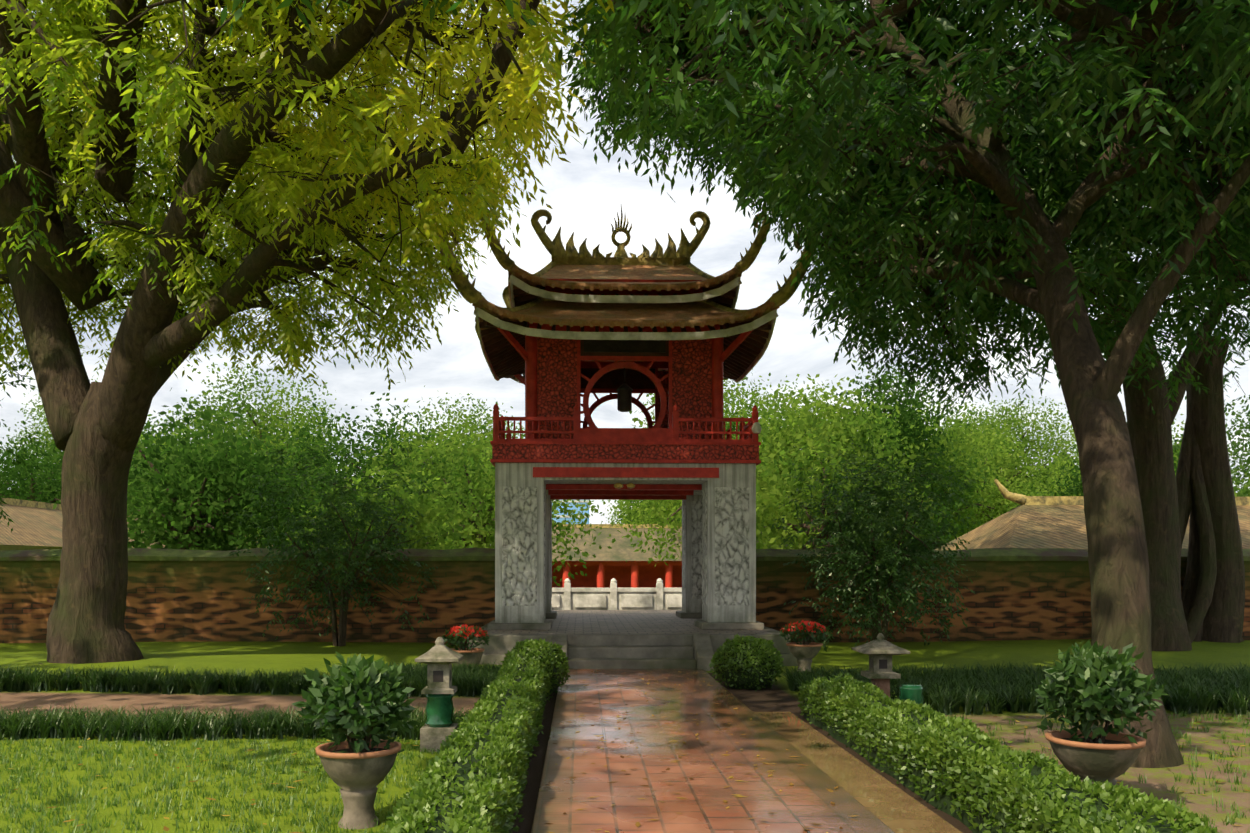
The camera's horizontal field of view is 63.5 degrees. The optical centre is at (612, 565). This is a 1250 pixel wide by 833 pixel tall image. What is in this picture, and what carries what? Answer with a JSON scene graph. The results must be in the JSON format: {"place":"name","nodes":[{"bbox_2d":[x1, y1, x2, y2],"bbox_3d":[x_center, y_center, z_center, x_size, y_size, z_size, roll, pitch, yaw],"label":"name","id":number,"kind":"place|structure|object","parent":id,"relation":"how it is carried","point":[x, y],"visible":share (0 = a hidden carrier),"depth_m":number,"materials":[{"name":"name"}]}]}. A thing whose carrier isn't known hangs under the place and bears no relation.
{"place":"outdoors","nodes":[
{"label":"outdoors","id":0,"kind":"place"},
{"bbox_2d":[0,702,473,741],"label":"mondo grass","id":1,"kind":"structure","parent":0,"point":[101,725],"depth_m":9.46,"materials":[{"name":"green plant"}]},
{"bbox_2d":[0,663,496,697],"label":"mondo grass","id":2,"kind":"structure","parent":0,"point":[208,682],"depth_m":12.33,"materials":[{"name":"green plant"}]},
{"bbox_2d":[0,639,1249,832],"bbox_3d":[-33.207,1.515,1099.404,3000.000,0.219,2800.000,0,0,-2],"label":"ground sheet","id":3,"kind":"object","parent":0,"point":[284,656],"visible":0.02,"depth_m":9.54,"materials":[{"name":"green plant"}]},
{"bbox_2d":[0,332,49,531],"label":"foliage","id":4,"kind":"object","parent":3,"relation":"on","point":[17,462],"depth_m":19.29,"materials":[{"name":"green plant"}]},
{"bbox_2d":[0,736,436,832],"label":"lawn","id":5,"kind":"structure","parent":3,"relation":"on","point":[58,745],"depth_m":7.44,"materials":[{"name":"green plant"}]},
{"bbox_2d":[226,434,442,645],"bbox_3d":[-5.197,-0.418,18.717,4.116,4.008,4.350,0,0,-2],"label":"small tree","id":6,"kind":"object","parent":3,"relation":"on","point":[329,539],"depth_m":18.46,"materials":[{"name":"green plant"}]},
{"bbox_2d":[0,0,695,663],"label":"tree","id":7,"kind":"object","parent":3,"relation":"on","point":[522,94],"depth_m":13.63,"materials":[{"name":"green plant"}]},
{"bbox_2d":[315,739,401,828],"bbox_3d":[-1.591,1.384,6.339,0.525,0.500,0.525,0,0,-2],"label":"pot","id":8,"kind":"object","parent":3,"relation":"on","point":[357,778],"visible":0.92,"depth_m":6.23,"materials":[{"name":"ceramic"}]},
{"bbox_2d":[292,651,420,753],"bbox_3d":[-1.601,0.883,6.343,0.785,0.695,0.786,0,0,-2],"label":"foliage","id":9,"kind":"object","parent":8,"relation":"in","point":[317,699],"depth_m":6.20,"materials":[{"name":"green plant"}]},
{"bbox_2d":[312,658,397,752],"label":"stems","id":10,"kind":"object","parent":9,"relation":"attached to","point":[354,717],"visible":0.29,"depth_m":6.20,"materials":[{"name":"plant"}]},
{"bbox_2d":[415,637,463,751],"bbox_3d":[-1.532,1.129,8.963,0.380,0.992,0.380,0,0,-2],"label":"stone lantern","id":11,"kind":"object","parent":3,"relation":"on","point":[439,658],"visible":0.98,"depth_m":8.86,"materials":[{"name":"grey stone"}]},
{"bbox_2d":[388,659,502,682],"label":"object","id":12,"kind":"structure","parent":3,"relation":"on","point":[411,668],"depth_m":13.79,"materials":[{"name":"green plant"}]},
{"bbox_2d":[372,657,552,832],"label":"hedge","id":13,"kind":"object","parent":3,"relation":"on","point":[503,785],"depth_m":6.07,"materials":[{"name":"green plant"}]},
{"bbox_2d":[452,648,483,667],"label":"flower pot","id":14,"kind":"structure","parent":3,"relation":"on","point":[472,655],"depth_m":14.86,"materials":[{"name":"grey stone"}]},
{"bbox_2d":[442,624,489,650],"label":"flowers","id":15,"kind":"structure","parent":14,"relation":"in","point":[455,641],"depth_m":14.89,"materials":[{"name":"red plant"}]},
{"bbox_2d":[500,638,569,693],"bbox_3d":[-0.975,1.312,12.779,0.898,0.810,1.059,0,0,-2],"label":"bush","id":16,"kind":"object","parent":3,"relation":"on","point":[537,645],"depth_m":12.56,"materials":[{"name":"green plant"}]},
{"bbox_2d":[552,500,589,523],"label":"distant block","id":17,"kind":"structure","parent":3,"relation":"on","point":[562,518],"depth_m":159.77,"materials":[{"name":"blue stone"}]},
{"bbox_2d":[552,610,681,613],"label":"courtyard paving","id":18,"kind":"structure","parent":3,"relation":"on","point":[615,611],"depth_m":32.57,"materials":[{"name":"grey stone"}]},
{"bbox_2d":[552,578,681,609],"bbox_3d":[0.287,1.024,33.931,33.100,1.200,0.260,0,0,-2],"label":"stone balustrade","id":19,"kind":"object","parent":18,"relation":"on","point":[613,597],"visible":0.15,"depth_m":33.83,"materials":[{"name":"white stone"}]},
{"bbox_2d":[0,547,1249,646],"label":"garden wall","id":20,"kind":"structure","parent":3,"relation":"on","point":[177,595],"depth_m":19.66,"materials":[{"name":"brick"}]},
{"bbox_2d":[0,479,1249,550],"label":"side buildings","id":21,"kind":"structure","parent":3,"relation":"on","point":[1036,522],"depth_m":29.69,"materials":[{"name":"tile"}]},
{"bbox_2d":[0,347,1249,585],"bbox_3d":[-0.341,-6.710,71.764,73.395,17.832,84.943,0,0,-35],"label":"background trees","id":22,"kind":"object","parent":3,"relation":"on","point":[777,474],"visible":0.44,"depth_m":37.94,"materials":[{"name":"green plant"}]},
{"bbox_2d":[8,670,1249,832],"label":"fallen leaves","id":23,"kind":"object","parent":3,"relation":"on","point":[637,824],"visible":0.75,"depth_m":7.87,"materials":[{"name":"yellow plant"}]},
{"bbox_2d":[461,524,798,587],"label":"gate building","id":24,"kind":"structure","parent":3,"relation":"on","point":[605,566],"depth_m":63.02,"materials":[{"name":"tile"}]},
{"bbox_2d":[467,611,797,670],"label":"pavilion platform","id":25,"kind":"structure","parent":3,"relation":"on","point":[642,651],"depth_m":16.26,"materials":[{"name":"stone"}]},
{"bbox_2d":[495,463,755,622],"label":"stone pillars","id":26,"kind":"structure","parent":25,"relation":"on","point":[719,550],"depth_m":17.77,"materials":[{"name":"grey stone"}]},
{"bbox_2d":[497,462,533,462],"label":"pavilion deck","id":27,"kind":"structure","parent":26,"relation":"on","point":[515,462],"depth_m":17.69,"materials":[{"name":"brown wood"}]},
{"bbox_2d":[490,441,760,499],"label":"red pavilion beams","id":28,"kind":"structure","parent":26,"relation":"on","point":[614,452],"depth_m":17.69,"materials":[{"name":"red wood"}]},
{"bbox_2d":[525,322,722,438],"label":"upper pavilion","id":29,"kind":"structure","parent":28,"relation":"on","point":[561,375],"depth_m":18.28,"materials":[{"name":"red wood"}]},
{"bbox_2d":[616,361,632,411],"bbox_3d":[0.220,-3.259,18.321,0.320,0.925,0.277,0,0,-2],"label":"pavilion hanging lantern","id":30,"kind":"object","parent":29,"relation":"hanging from","point":[624,397],"visible":0.98,"depth_m":18.23,"materials":[{"name":"black metal"}]},
{"bbox_2d":[474,275,777,384],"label":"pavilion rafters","id":31,"kind":"object","parent":29,"relation":"on","point":[505,353],"visible":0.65,"depth_m":18.02,"materials":[{"name":"red wood"}]},
{"bbox_2d":[508,264,740,307],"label":"pavilion upper roof tiles","id":32,"kind":"object","parent":31,"relation":"on","point":[649,272],"visible":0.31,"depth_m":19.06,"materials":[{"name":"brown tile"}]},
{"bbox_2d":[508,267,741,303],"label":"roof tile ribs","id":33,"kind":"object","parent":32,"relation":"attached to","point":[706,287],"visible":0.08,"depth_m":17.92,"materials":[{"name":"brown tile"}]},
{"bbox_2d":[474,298,776,370],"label":"pavilion roof tiles","id":34,"kind":"object","parent":31,"relation":"on","point":[625,314],"visible":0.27,"depth_m":17.84,"materials":[{"name":"brown tile"}]},
{"bbox_2d":[472,300,779,370],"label":"pavilion lower roof tile ribs","id":35,"kind":"object","parent":34,"relation":"on","point":[611,325],"visible":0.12,"depth_m":17.39,"materials":[{"name":"brown tile"}]},
{"bbox_2d":[614,483,634,488],"bbox_3d":[0.214,-1.421,18.021,0.390,0.110,0.171,0,0,-2],"label":"pavilion gilt ornament","id":36,"kind":"object","parent":28,"relation":"attached to","point":[621,485],"visible":1,"depth_m":17.96,"materials":[{"name":"gold metal"}]},
{"bbox_2d":[493,404,757,441],"bbox_3d":[0.167,-2.491,20.010,4.650,0.690,4.650,0,0,-2],"label":"balcony railing","id":37,"kind":"object","parent":28,"relation":"on","point":[745,433],"visible":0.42,"depth_m":17.71,"materials":[{"name":"red wood"}]},
{"bbox_2d":[751,422,760,433],"bbox_3d":[2.532,-2.416,17.787,0.180,0.220,0.171,0,0,-2],"label":"pavilion security lamp","id":38,"kind":"object","parent":37,"relation":"attached to","point":[756,428],"visible":0.85,"depth_m":17.73,"materials":[{"name":"beige glass"}]},
{"bbox_2d":[487,614,772,633],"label":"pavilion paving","id":39,"kind":"structure","parent":25,"relation":"on","point":[618,624],"depth_m":18.54,"materials":[{"name":"grey stone"}]},
{"bbox_2d":[531,669,894,832],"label":"brick path","id":40,"kind":"structure","parent":3,"relation":"on","point":[800,804],"depth_m":7.91,"materials":[{"name":"brick"}]},
{"bbox_2d":[221,0,1249,767],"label":"tree","id":41,"kind":"object","parent":3,"relation":"on","point":[763,172],"depth_m":10.23,"materials":[{"name":"green plant"}]},
{"bbox_2d":[709,634,784,690],"bbox_3d":[1.766,1.316,13.372,1.013,0.827,1.005,0,0,-2],"label":"bush","id":42,"kind":"object","parent":3,"relation":"on","point":[765,645],"depth_m":13.09,"materials":[{"name":"green plant"}]},
{"bbox_2d":[786,642,822,672],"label":"pot","id":43,"kind":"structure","parent":3,"relation":"on","point":[804,655],"depth_m":15.06,"materials":[{"name":"beige stone"}]},
{"bbox_2d":[779,619,829,644],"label":"flowers","id":44,"kind":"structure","parent":43,"relation":"in","point":[785,633],"depth_m":15.05,"materials":[{"name":"red plant"}]},
{"bbox_2d":[754,712,961,832],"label":"path border","id":45,"kind":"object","parent":3,"relation":"on","point":[893,807],"depth_m":7.56,"materials":[{"name":"beige stone"}]},
{"bbox_2d":[768,436,979,651],"bbox_3d":[4.825,-0.364,18.407,3.869,4.087,3.736,0,0,-2],"label":"small tree","id":46,"kind":"object","parent":3,"relation":"on","point":[859,532],"depth_m":18.18,"materials":[{"name":"green plant"}]},
{"bbox_2d":[852,633,909,696],"bbox_3d":[2.944,1.185,11.102,0.500,0.882,0.500,0,0,-2],"label":"stone lantern","id":47,"kind":"object","parent":3,"relation":"on","point":[880,651],"visible":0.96,"depth_m":11.00,"materials":[{"name":"grey stone"}]},
{"bbox_2d":[898,684,923,703],"bbox_3d":[2.867,1.387,9.699,0.350,0.485,0.350,0,0,-13],"label":"ceramic stool","id":48,"kind":"object","parent":3,"relation":"on","point":[912,692],"visible":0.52,"depth_m":9.61,"materials":[{"name":"ceramic"}]},
{"bbox_2d":[797,672,1218,832],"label":"hedge","id":49,"kind":"object","parent":3,"relation":"on","point":[824,689],"depth_m":6.30,"materials":[{"name":"green plant"}]},
{"bbox_2d":[772,0,1249,650],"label":"tree","id":50,"kind":"object","parent":3,"relation":"on","point":[1150,433],"depth_m":18.18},
{"bbox_2d":[778,660,1249,714],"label":"ground cover","id":51,"kind":"object","parent":3,"relation":"on","point":[996,690],"visible":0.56,"depth_m":11.95,"materials":[{"name":"green plant"}]},
{"bbox_2d":[1045,730,1145,784],"bbox_3d":[3.162,1.379,6.627,0.598,0.510,0.598,0,0,-2],"label":"pot","id":52,"kind":"object","parent":3,"relation":"on","point":[1111,758],"visible":0.56,"depth_m":6.45,"materials":[{"name":"ceramic"}]},
{"bbox_2d":[1035,640,1168,743],"bbox_3d":[3.143,0.837,6.641,0.799,0.715,0.832,0,0,-2],"label":"plant","id":53,"kind":"object","parent":52,"relation":"on","point":[1093,656],"depth_m":6.47,"materials":[{"name":"green plant"}]},
{"bbox_2d":[1051,654,1150,738],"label":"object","id":54,"kind":"object","parent":53,"relation":"attached to","point":[1084,724],"visible":0.19,"depth_m":6.53,"materials":[{"name":"plant"}]},
{"bbox_2d":[948,709,1249,832],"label":"grass tufts","id":55,"kind":"object","parent":3,"relation":"on","point":[1231,820],"depth_m":8.44,"materials":[{"name":"green plant"}]},
{"bbox_2d":[1176,337,1244,642],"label":"banyan tree roots","id":56,"kind":"object","parent":3,"relation":"on","point":[1213,595],"visible":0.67,"depth_m":19.33,"materials":[{"name":"brown plant"}]},
{"bbox_2d":[0,0,1249,523],"label":"sky","id":57,"kind":"structure","parent":0,"point":[585,197],"materials":[{"name":"white"}]},
{"bbox_2d":[438,206,817,340],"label":"roof ornaments","id":58,"kind":"object","parent":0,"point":[571,255],"visible":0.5,"depth_m":19.85},
{"bbox_2d":[128,442,1247,521],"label":"trees","id":59,"kind":"object","parent":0,"point":[803,521],"visible":0.02,"depth_m":105.47,"materials":[{"name":"green plant"}]}
]}

